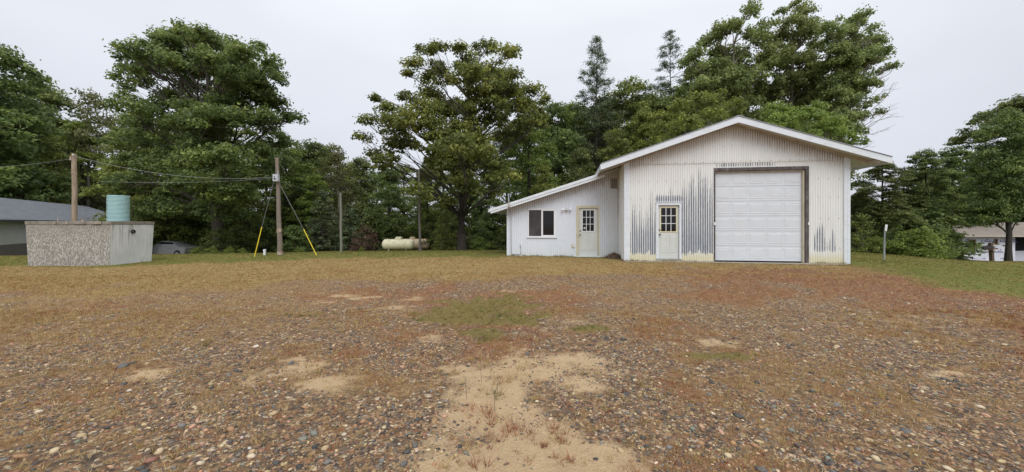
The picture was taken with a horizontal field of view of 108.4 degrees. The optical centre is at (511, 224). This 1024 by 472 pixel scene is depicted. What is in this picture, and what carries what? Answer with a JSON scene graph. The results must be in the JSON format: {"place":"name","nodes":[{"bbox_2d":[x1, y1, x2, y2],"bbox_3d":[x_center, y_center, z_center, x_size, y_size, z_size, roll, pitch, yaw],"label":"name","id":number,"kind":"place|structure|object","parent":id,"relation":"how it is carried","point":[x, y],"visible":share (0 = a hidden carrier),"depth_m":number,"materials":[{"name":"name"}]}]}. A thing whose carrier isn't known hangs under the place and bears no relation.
{"place":"outdoors","nodes":[
{"label":"outdoors","id":0,"kind":"place"},
{"bbox_2d":[0,237,1023,471],"bbox_3d":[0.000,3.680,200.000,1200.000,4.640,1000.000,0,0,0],"label":"ground","id":1,"kind":"structure","parent":0,"point":[587,450],"depth_m":3.86,"materials":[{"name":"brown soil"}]},
{"bbox_2d":[0,77,59,198],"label":"tree","id":2,"kind":"object","parent":1,"relation":"on","point":[13,92],"visible":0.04,"depth_m":46.12,"materials":[{"name":"green plant"}]},
{"bbox_2d":[0,116,81,204],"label":"tree","id":3,"kind":"object","parent":1,"relation":"on","point":[52,143],"visible":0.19,"depth_m":46.64,"materials":[{"name":"green plant"}]},
{"bbox_2d":[0,43,82,200],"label":"shade tree","id":4,"kind":"object","parent":1,"relation":"on","point":[17,147],"visible":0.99,"depth_m":41.85,"materials":[{"name":"green plant"}]},
{"bbox_2d":[0,198,106,255],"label":"long low house","id":5,"kind":"structure","parent":1,"relation":"on","point":[15,214],"depth_m":31.11,"materials":[{"name":"grey wood"}]},
{"bbox_2d":[10,80,102,205],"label":"maple tree","id":6,"kind":"object","parent":1,"relation":"on","point":[56,99],"visible":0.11,"depth_m":56.04,"materials":[{"name":"green plant"}]},
{"bbox_2d":[69,153,77,220],"bbox_3d":[-19.656,-0.693,16.584,0.231,4.988,0.220,0,0,9],"label":"utility pole","id":7,"kind":"object","parent":1,"relation":"on","point":[74,204],"visible":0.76,"depth_m":16.54,"materials":[{"name":"brown wood"}]},
{"bbox_2d":[45,86,116,209],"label":"birch tree","id":8,"kind":"object","parent":1,"relation":"on","point":[107,121],"visible":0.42,"depth_m":53.47,"materials":[{"name":"green plant"}]},
{"bbox_2d":[41,118,124,207],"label":"young maple","id":9,"kind":"object","parent":1,"relation":"on","point":[73,125],"visible":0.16,"depth_m":53.17,"materials":[{"name":"green plant"}]},
{"bbox_2d":[25,218,154,265],"bbox_3d":[-16.211,0.670,14.319,2.998,1.820,1.783,0,0,-3],"label":"concrete tank","id":10,"kind":"object","parent":1,"relation":"on","point":[82,242],"visible":0.96,"depth_m":13.52,"materials":[{"name":"grey concrete"}]},
{"bbox_2d":[106,195,129,220],"bbox_3d":[-15.219,-0.627,14.275,0.636,0.998,0.636,0,0,0],"label":"plastic riser","id":11,"kind":"object","parent":10,"relation":"on","point":[117,206],"visible":0.98,"depth_m":14.07,"materials":[{"name":"teal plastic"}]},
{"bbox_2d":[84,112,123,208],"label":"birch tree","id":12,"kind":"object","parent":1,"relation":"on","point":[116,151],"visible":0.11,"depth_m":56.82,"materials":[{"name":"green plant"}]},
{"bbox_2d":[78,127,173,244],"bbox_3d":[-32.851,-2.665,32.113,5.884,11.690,5.993,0,0,-14],"label":"young maple","id":13,"kind":"object","parent":1,"relation":"on","point":[106,168],"visible":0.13,"depth_m":30.71,"materials":[{"name":"green plant"}]},
{"bbox_2d":[84,97,196,213],"bbox_3d":[-41.471,-4.970,41.978,10.490,18.514,9.741,0,0,33],"label":"tree","id":14,"kind":"object","parent":1,"relation":"on","point":[104,138],"visible":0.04,"depth_m":39.88,"materials":[{"name":"green plant"}]},
{"bbox_2d":[119,134,209,246],"bbox_3d":[-30.593,-2.471,33.021,6.437,11.485,6.932,0,0,35],"label":"broadleaf tree","id":15,"kind":"object","parent":1,"relation":"on","point":[169,235],"visible":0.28,"depth_m":31.96,"materials":[{"name":"green plant"}]},
{"bbox_2d":[152,241,200,253],"bbox_3d":[-29.335,2.090,32.005,4.370,1.390,1.810,0,0,8],"label":"parked car","id":16,"kind":"object","parent":1,"relation":"on","point":[169,247],"visible":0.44,"depth_m":31.17,"materials":[{"name":"paint"}]},
{"bbox_2d":[160,202,205,253],"bbox_3d":[-31.441,0.811,34.712,7.660,5.915,5.627,0,0,13],"label":"undergrowth bush","id":17,"kind":"object","parent":1,"relation":"on","point":[187,221],"visible":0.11,"depth_m":33.88,"materials":[{"name":"green plant"}]},
{"bbox_2d":[93,17,309,249],"bbox_3d":[-22.883,-7.314,27.753,19.110,20.109,10.746,0,0,24],"label":"oak tree","id":18,"kind":"object","parent":1,"relation":"on","point":[209,153],"visible":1,"depth_m":25.43,"materials":[{"name":"green plant"}]},
{"bbox_2d":[161,167,249,246],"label":"broadleaf tree","id":19,"kind":"object","parent":1,"relation":"on","point":[186,228],"visible":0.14,"depth_m":32.52,"materials":[{"name":"green plant"}]},
{"bbox_2d":[185,228,236,253],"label":"undergrowth bush","id":20,"kind":"object","parent":1,"relation":"on","point":[216,234],"visible":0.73,"depth_m":25.82,"materials":[{"name":"green plant"}]},
{"bbox_2d":[193,204,259,252],"bbox_3d":[-25.713,0.761,33.193,5.298,5.569,7.212,0,0,-36],"label":"undergrowth bush","id":21,"kind":"object","parent":1,"relation":"on","point":[227,224],"visible":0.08,"depth_m":32.20,"materials":[{"name":"green plant"}]},
{"bbox_2d":[218,225,270,252],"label":"undergrowth bush","id":22,"kind":"object","parent":1,"relation":"on","point":[237,239],"visible":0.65,"depth_m":27.91,"materials":[{"name":"green plant"}]},
{"bbox_2d":[224,164,276,251],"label":"young maple","id":23,"kind":"object","parent":1,"relation":"on","point":[259,205],"visible":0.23,"depth_m":31.45,"materials":[{"name":"green plant"}]},
{"bbox_2d":[241,140,287,243],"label":"tree","id":24,"kind":"object","parent":1,"relation":"on","point":[260,189],"visible":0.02,"depth_m":46.74,"materials":[{"name":"green plant"}]},
{"bbox_2d":[249,217,286,252],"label":"undergrowth bush","id":25,"kind":"object","parent":1,"relation":"on","point":[269,224],"visible":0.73,"depth_m":29.58,"materials":[{"name":"green plant"}]},
{"bbox_2d":[245,199,292,252],"bbox_3d":[-21.660,0.542,35.114,8.164,6.304,5.997,0,0,28],"label":"undergrowth bush","id":26,"kind":"object","parent":1,"relation":"on","point":[274,218],"visible":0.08,"depth_m":33.95,"materials":[{"name":"green plant"}]},
{"bbox_2d":[273,157,282,254],"bbox_3d":[-11.350,-0.737,17.928,0.361,5.058,0.408,0,0,0],"label":"utility pole","id":27,"kind":"object","parent":1,"relation":"on","point":[276,177],"visible":0.92,"depth_m":17.92,"materials":[{"name":"brown wood"}]},
{"bbox_2d":[252,138,318,244],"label":"broadleaf tree","id":28,"kind":"object","parent":1,"relation":"on","point":[286,210],"visible":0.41,"depth_m":33.65,"materials":[{"name":"green plant"}]},
{"bbox_2d":[276,224,313,252],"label":"undergrowth bush","id":29,"kind":"object","parent":1,"relation":"on","point":[292,231],"visible":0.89,"depth_m":26.86,"materials":[{"name":"green plant"}]},
{"bbox_2d":[270,137,348,238],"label":"maple tree","id":30,"kind":"object","parent":1,"relation":"on","point":[312,149],"visible":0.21,"depth_m":36.77,"materials":[{"name":"green plant"}]},
{"bbox_2d":[290,172,333,251],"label":"young maple","id":31,"kind":"object","parent":1,"relation":"on","point":[312,184],"visible":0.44,"depth_m":31.71,"materials":[{"name":"green plant"}]},
{"bbox_2d":[300,217,338,251],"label":"undergrowth bush","id":32,"kind":"object","parent":1,"relation":"on","point":[306,228],"visible":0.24,"depth_m":30.80,"materials":[{"name":"green plant"}]},
{"bbox_2d":[303,189,339,251],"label":"spruce tree","id":33,"kind":"object","parent":1,"relation":"on","point":[331,215],"visible":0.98,"depth_m":28.94,"materials":[{"name":"green plant"}]},
{"bbox_2d":[313,147,361,250],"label":"birch tree","id":34,"kind":"object","parent":1,"relation":"on","point":[337,156],"visible":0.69,"depth_m":34.84,"materials":[{"name":"green plant"}]},
{"bbox_2d":[310,142,364,250],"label":"broadleaf tree","id":35,"kind":"object","parent":1,"relation":"on","point":[332,150],"visible":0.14,"depth_m":41.77,"materials":[{"name":"green plant"}]},
{"bbox_2d":[339,193,342,251],"bbox_3d":[-11.114,0.003,24.000,0.200,4.166,0.170,0,0,0],"label":"utility pole","id":36,"kind":"object","parent":1,"relation":"on","point":[340,225],"visible":0.91,"depth_m":23.94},
{"bbox_2d":[332,203,363,250],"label":"spruce tree","id":37,"kind":"object","parent":1,"relation":"on","point":[347,225],"visible":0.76,"depth_m":29.75,"materials":[{"name":"green plant"}]},
{"bbox_2d":[342,155,385,242],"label":"maple tree","id":38,"kind":"object","parent":1,"relation":"on","point":[361,195],"visible":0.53,"depth_m":37.54,"materials":[{"name":"green plant"}]},
{"bbox_2d":[349,225,380,250],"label":"dead bush","id":39,"kind":"object","parent":1,"relation":"on","point":[368,246],"visible":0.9,"depth_m":27.49,"materials":[{"name":"brown plant"}]},
{"bbox_2d":[351,212,394,249],"bbox_3d":[-11.907,0.768,32.447,3.596,3.780,4.895,0,0,42],"label":"undergrowth bush","id":40,"kind":"object","parent":1,"relation":"on","point":[371,222],"visible":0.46,"depth_m":31.59,"materials":[{"name":"green plant"}]},
{"bbox_2d":[351,170,401,249],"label":"tree","id":41,"kind":"object","parent":1,"relation":"on","point":[373,181],"visible":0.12,"depth_m":49.16,"materials":[{"name":"green plant"}]},
{"bbox_2d":[362,168,415,242],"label":"maple tree","id":42,"kind":"object","parent":1,"relation":"on","point":[389,200],"visible":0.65,"depth_m":32.39,"materials":[{"name":"green plant"}]},
{"bbox_2d":[375,163,415,238],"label":"tree","id":43,"kind":"object","parent":1,"relation":"on","point":[405,177],"visible":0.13,"depth_m":45.49,"materials":[{"name":"green plant"}]},
{"bbox_2d":[377,217,415,249],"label":"undergrowth bush","id":44,"kind":"object","parent":1,"relation":"on","point":[401,232],"visible":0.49,"depth_m":30.62,"materials":[{"name":"green plant"}]},
{"bbox_2d":[382,237,414,250],"bbox_3d":[-8.162,1.379,26.500,2.350,1.020,0.750,0,0,3],"label":"propane tank","id":45,"kind":"object","parent":1,"relation":"on","point":[398,243],"visible":0.98,"depth_m":26.21,"materials":[{"name":"metal"}]},
{"bbox_2d":[175,330,656,471],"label":"weeds","id":46,"kind":"object","parent":1,"relation":"on","point":[479,409],"visible":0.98,"depth_m":2.80,"materials":[{"name":"brown plant"}]},
{"bbox_2d":[418,169,420,250],"bbox_3d":[-5.130,-0.644,20.500,0.188,4.836,0.150,0,0,0],"label":"utility pole","id":47,"kind":"object","parent":1,"relation":"on","point":[419,217],"visible":0.77,"depth_m":20.45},
{"bbox_2d":[410,237,429,249],"bbox_3d":[-7.703,1.465,28.600,2.750,1.050,0.800,0,0,3],"label":"propane tank","id":48,"kind":"object","parent":1,"relation":"on","point":[423,246],"visible":0.49,"depth_m":28.27,"materials":[{"name":"metal"}]},
{"bbox_2d":[403,165,451,249],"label":"broadleaf tree","id":49,"kind":"object","parent":1,"relation":"on","point":[426,215],"visible":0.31,"depth_m":30.75,"materials":[{"name":"green plant"}]},
{"bbox_2d":[416,222,442,249],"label":"undergrowth bush","id":50,"kind":"object","parent":1,"relation":"on","point":[428,226],"visible":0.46,"depth_m":28.64,"materials":[{"name":"green plant"}]},
{"bbox_2d":[400,152,472,232],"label":"tree","id":51,"kind":"object","parent":1,"relation":"on","point":[416,202],"visible":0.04,"depth_m":42.20,"materials":[{"name":"green plant"}]},
{"bbox_2d":[428,225,451,249],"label":"sapling","id":52,"kind":"object","parent":1,"relation":"on","point":[439,240],"visible":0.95,"depth_m":24.91,"materials":[{"name":"green plant"}]},
{"bbox_2d":[431,197,457,248],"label":"young maple","id":53,"kind":"object","parent":1,"relation":"on","point":[447,211],"visible":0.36,"depth_m":28.42,"materials":[{"name":"green plant"}]},
{"bbox_2d":[432,214,457,249],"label":"sapling","id":54,"kind":"object","parent":1,"relation":"on","point":[445,217],"visible":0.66,"depth_m":25.96,"materials":[{"name":"green plant"}]},
{"bbox_2d":[350,36,552,250],"bbox_3d":[-3.573,-6.049,24.662,12.410,16.305,11.093,0,0,40],"label":"oak tree","id":55,"kind":"object","parent":1,"relation":"on","point":[452,146],"visible":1,"depth_m":22.72,"materials":[{"name":"green plant"}]},
{"bbox_2d":[442,209,480,248],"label":"undergrowth bush","id":56,"kind":"object","parent":1,"relation":"on","point":[469,239],"visible":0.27,"depth_m":30.36,"materials":[{"name":"green plant"}]},
{"bbox_2d":[446,158,505,241],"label":"tree","id":57,"kind":"object","parent":1,"relation":"on","point":[474,231],"visible":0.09,"depth_m":45.38,"materials":[{"name":"green plant"}]},
{"bbox_2d":[471,236,490,249],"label":"leafy bush","id":58,"kind":"object","parent":1,"relation":"on","point":[478,243],"visible":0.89,"depth_m":25.33,"materials":[{"name":"green plant"}]},
{"bbox_2d":[469,228,495,249],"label":"undergrowth bush","id":59,"kind":"object","parent":1,"relation":"on","point":[482,232],"visible":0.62,"depth_m":26.82,"materials":[{"name":"green plant"}]},
{"bbox_2d":[471,207,505,248],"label":"undergrowth bush","id":60,"kind":"object","parent":1,"relation":"on","point":[491,225],"visible":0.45,"depth_m":30.60,"materials":[{"name":"green plant"}]},
{"bbox_2d":[487,225,506,249],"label":"undergrowth bush","id":61,"kind":"object","parent":1,"relation":"on","point":[500,245],"visible":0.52,"depth_m":25.84,"materials":[{"name":"green plant"}]},
{"bbox_2d":[465,127,539,241],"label":"tree","id":62,"kind":"object","parent":1,"relation":"on","point":[477,214],"visible":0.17,"depth_m":41.85,"materials":[{"name":"green plant"}]},
{"bbox_2d":[498,126,560,226],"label":"broadleaf tree","id":63,"kind":"object","parent":1,"relation":"on","point":[528,163],"visible":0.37,"depth_m":28.55,"materials":[{"name":"green plant"}]},
{"bbox_2d":[527,164,554,196],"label":"young maple","id":64,"kind":"object","parent":1,"relation":"on","point":[543,177],"visible":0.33,"depth_m":24.58,"materials":[{"name":"green plant"}]},
{"bbox_2d":[514,101,587,195],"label":"maple tree","id":65,"kind":"object","parent":1,"relation":"on","point":[557,129],"visible":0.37,"depth_m":31.75,"materials":[{"name":"green plant"}]},
{"bbox_2d":[553,98,602,184],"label":"broadleaf tree","id":66,"kind":"object","parent":1,"relation":"on","point":[573,122],"visible":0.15,"depth_m":34.46,"materials":[{"name":"green plant"}]},
{"bbox_2d":[565,147,595,183],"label":"maple tree","id":67,"kind":"object","parent":1,"relation":"on","point":[580,158],"visible":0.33,"depth_m":26.50,"materials":[{"name":"green plant"}]},
{"bbox_2d":[569,35,628,171],"bbox_3d":[7.587,-7.244,33.265,5.873,19.384,5.442,0,0,0],"label":"pine tree","id":68,"kind":"object","parent":1,"relation":"on","point":[595,76],"visible":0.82,"depth_m":32.74,"materials":[{"name":"green plant"}]},
{"bbox_2d":[579,89,635,170],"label":"maple tree","id":69,"kind":"object","parent":1,"relation":"on","point":[612,108],"visible":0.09,"depth_m":34.89,"materials":[{"name":"green plant"}]},
{"bbox_2d":[595,127,630,168],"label":"broadleaf tree","id":70,"kind":"object","parent":1,"relation":"on","point":[617,143],"visible":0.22,"depth_m":27.65,"materials":[{"name":"green plant"}]},
{"bbox_2d":[586,74,669,177],"bbox_3d":[10.998,-5.514,34.007,7.276,16.513,7.835,0,0,-36],"label":"broadleaf tree","id":71,"kind":"object","parent":1,"relation":"on","point":[628,87],"visible":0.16,"depth_m":33.53,"materials":[{"name":"green plant"}]},
{"bbox_2d":[626,107,656,152],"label":"young maple","id":72,"kind":"object","parent":1,"relation":"on","point":[643,126],"visible":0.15,"depth_m":29.70,"materials":[{"name":"green plant"}]},
{"bbox_2d":[635,90,683,147],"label":"maple tree","id":73,"kind":"object","parent":1,"relation":"on","point":[664,100],"visible":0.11,"depth_m":32.29,"materials":[{"name":"green plant"}]},
{"bbox_2d":[640,29,688,120],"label":"pine tree","id":74,"kind":"object","parent":1,"relation":"on","point":[669,90],"visible":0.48,"depth_m":37.69,"materials":[{"name":"green plant"}]},
{"bbox_2d":[502,253,852,265],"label":"wall weeds","id":75,"kind":"object","parent":1,"relation":"on","point":[681,260],"depth_m":13.68,"materials":[{"name":"green plant"}]},
{"bbox_2d":[670,84,708,134],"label":"broadleaf tree","id":76,"kind":"object","parent":1,"relation":"on","point":[678,94],"visible":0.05,"depth_m":35.15,"materials":[{"name":"green plant"}]},
{"bbox_2d":[488,115,892,264],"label":"metal workshop","id":77,"kind":"structure","parent":1,"relation":"on","point":[739,189],"depth_m":13.62,"materials":[{"name":"white metal"}]},
{"bbox_2d":[527,208,556,237],"bbox_3d":[1.305,-0.068,16.152,1.320,1.285,0.125,0,0,9],"label":"sliding window","id":78,"kind":"structure","parent":77,"relation":"in","point":[541,221],"depth_m":16.11,"materials":[{"name":"white plastic"}]},
{"bbox_2d":[576,206,599,256],"bbox_3d":[3.258,0.292,15.880,1.000,2.215,0.165,0,0,9],"label":"walk door","id":79,"kind":"structure","parent":77,"relation":"in","point":[587,217],"depth_m":15.88,"materials":[{"name":"paint"}]},
{"bbox_2d":[655,202,681,260],"bbox_3d":[5.873,0.284,13.886,0.970,2.272,0.222,0,0,9],"label":"walk door","id":80,"kind":"structure","parent":77,"relation":"in","point":[668,214],"depth_m":13.86,"materials":[{"name":"paint"}]},
{"bbox_2d":[715,171,801,261],"bbox_3d":[8.943,-0.303,13.489,2.930,3.310,0.053,0,0,9],"label":"garage door","id":81,"kind":"structure","parent":77,"relation":"in","point":[758,216],"depth_m":13.46,"materials":[{"name":"paint"}]},
{"bbox_2d":[644,88,752,145],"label":"poplar","id":82,"kind":"object","parent":1,"relation":"on","point":[711,101],"visible":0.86,"depth_m":24.95,"materials":[{"name":"green plant"}]},
{"bbox_2d":[676,0,787,125],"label":"poplar tree","id":83,"kind":"object","parent":1,"relation":"on","point":[732,74],"visible":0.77,"depth_m":30.28,"materials":[{"name":"green plant"}]},
{"bbox_2d":[750,0,835,128],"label":"poplar tree","id":84,"kind":"object","parent":1,"relation":"on","point":[790,83],"visible":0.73,"depth_m":31.41,"materials":[{"name":"green plant"}]},
{"bbox_2d":[757,99,870,145],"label":"poplar","id":85,"kind":"object","parent":1,"relation":"on","point":[785,116],"visible":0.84,"depth_m":24.07,"materials":[{"name":"green plant"}]},
{"bbox_2d":[821,132,869,237],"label":"tree","id":86,"kind":"object","parent":1,"relation":"on","point":[854,172],"visible":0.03,"depth_m":43.37,"materials":[{"name":"green plant"}]},
{"bbox_2d":[804,3,904,142],"bbox_3d":[27.613,-7.672,29.776,10.689,20.402,4.807,0,0,-33],"label":"poplar tree","id":87,"kind":"object","parent":1,"relation":"on","point":[852,59],"visible":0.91,"depth_m":29.06,"materials":[{"name":"green plant"}]},
{"bbox_2d":[850,198,875,234],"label":"pine tree","id":88,"kind":"object","parent":1,"relation":"on","point":[853,228],"visible":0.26,"depth_m":29.88,"materials":[{"name":"green plant"}]},
{"bbox_2d":[850,213,882,252],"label":"sapling","id":89,"kind":"object","parent":1,"relation":"on","point":[863,243],"visible":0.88,"depth_m":24.84,"materials":[{"name":"green plant"}]},
{"bbox_2d":[849,79,902,147],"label":"dead branches","id":90,"kind":"object","parent":1,"relation":"on","point":[880,114],"visible":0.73,"depth_m":29.64,"materials":[{"name":"wood"}]},
{"bbox_2d":[862,236,896,254],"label":"leafy bush","id":91,"kind":"object","parent":1,"relation":"on","point":[879,241],"visible":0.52,"depth_m":24.88,"materials":[{"name":"green plant"}]},
{"bbox_2d":[850,161,921,248],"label":"pine tree","id":92,"kind":"object","parent":1,"relation":"on","point":[878,211],"visible":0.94,"depth_m":26.52,"materials":[{"name":"green plant"}]},
{"bbox_2d":[871,215,910,250],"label":"sapling","id":93,"kind":"object","parent":1,"relation":"on","point":[892,231],"visible":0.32,"depth_m":25.88,"materials":[{"name":"green plant"}]},
{"bbox_2d":[874,232,932,256],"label":"leafy bush","id":94,"kind":"object","parent":1,"relation":"on","point":[900,240],"visible":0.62,"depth_m":23.84,"materials":[{"name":"green plant"}]},
{"bbox_2d":[875,214,931,255],"bbox_3d":[31.205,0.919,29.648,5.762,3.936,4.233,0,0,-5],"label":"thicket bush","id":95,"kind":"object","parent":1,"relation":"on","point":[916,222],"visible":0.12,"depth_m":29.36,"materials":[{"name":"green plant"}]},
{"bbox_2d":[881,225,949,258],"bbox_3d":[25.826,1.286,23.616,3.484,2.508,3.076,0,0,-22],"label":"leafy bush","id":96,"kind":"object","parent":1,"relation":"on","point":[933,248],"visible":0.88,"depth_m":23.08,"materials":[{"name":"green plant"}]},
{"bbox_2d":[891,148,965,221],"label":"pine tree","id":97,"kind":"object","parent":1,"relation":"on","point":[919,200],"visible":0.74,"depth_m":30.58,"materials":[{"name":"green plant"}]},
{"bbox_2d":[921,224,965,259],"bbox_3d":[28.668,1.292,24.751,1.991,2.674,2.710,0,0,37],"label":"thicket bush","id":98,"kind":"object","parent":1,"relation":"on","point":[939,229],"visible":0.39,"depth_m":24.62,"materials":[{"name":"green plant"}]},
{"bbox_2d":[889,208,1004,260],"bbox_3d":[33.898,0.890,29.332,5.404,4.666,7.357,0,0,29],"label":"thicket bush","id":99,"kind":"object","parent":1,"relation":"on","point":[974,249],"visible":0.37,"depth_m":28.82,"materials":[{"name":"green plant"}]},
{"bbox_2d":[922,179,978,254],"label":"broadleaf tree","id":100,"kind":"object","parent":1,"relation":"on","point":[959,207],"visible":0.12,"depth_m":33.16,"materials":[{"name":"green plant"}]},
{"bbox_2d":[885,222,1023,260],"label":"wrapped house","id":101,"kind":"structure","parent":1,"relation":"on","point":[989,234],"depth_m":37.00,"materials":[{"name":"white plastic"}]},
{"bbox_2d":[916,146,994,227],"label":"pine tree","id":102,"kind":"object","parent":1,"relation":"on","point":[953,163],"visible":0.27,"depth_m":40.06,"materials":[{"name":"green plant"}]},
{"bbox_2d":[942,93,1023,221],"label":"tree","id":103,"kind":"object","parent":1,"relation":"on","point":[988,114],"visible":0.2,"depth_m":49.01,"materials":[{"name":"green plant"}]},
{"bbox_2d":[982,243,997,260],"bbox_3d":[30.950,2.043,23.942,0.960,1.686,0.285,-4,0,0],"label":"mailbox post","id":104,"kind":"object","parent":1,"relation":"on","point":[990,248],"visible":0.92,"depth_m":23.91,"materials":[{"name":"brown wood"}]},
{"bbox_2d":[957,105,1023,260],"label":"shade tree","id":105,"kind":"object","parent":1,"relation":"on","point":[1005,200],"visible":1,"depth_m":27.79,"materials":[{"name":"green plant"}]},
{"bbox_2d":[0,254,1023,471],"bbox_3d":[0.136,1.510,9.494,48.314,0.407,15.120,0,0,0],"label":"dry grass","id":106,"kind":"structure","parent":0,"point":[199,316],"depth_m":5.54,"materials":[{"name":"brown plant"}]},
{"bbox_2d":[0,249,1023,374],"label":"lawn grass","id":107,"kind":"structure","parent":0,"point":[490,252],"depth_m":14.54,"materials":[{"name":"green plant"}]},
{"bbox_2d":[0,0,1023,224],"label":"sky","id":108,"kind":"structure","parent":0,"point":[960,57],"materials":[{"name":"white"}]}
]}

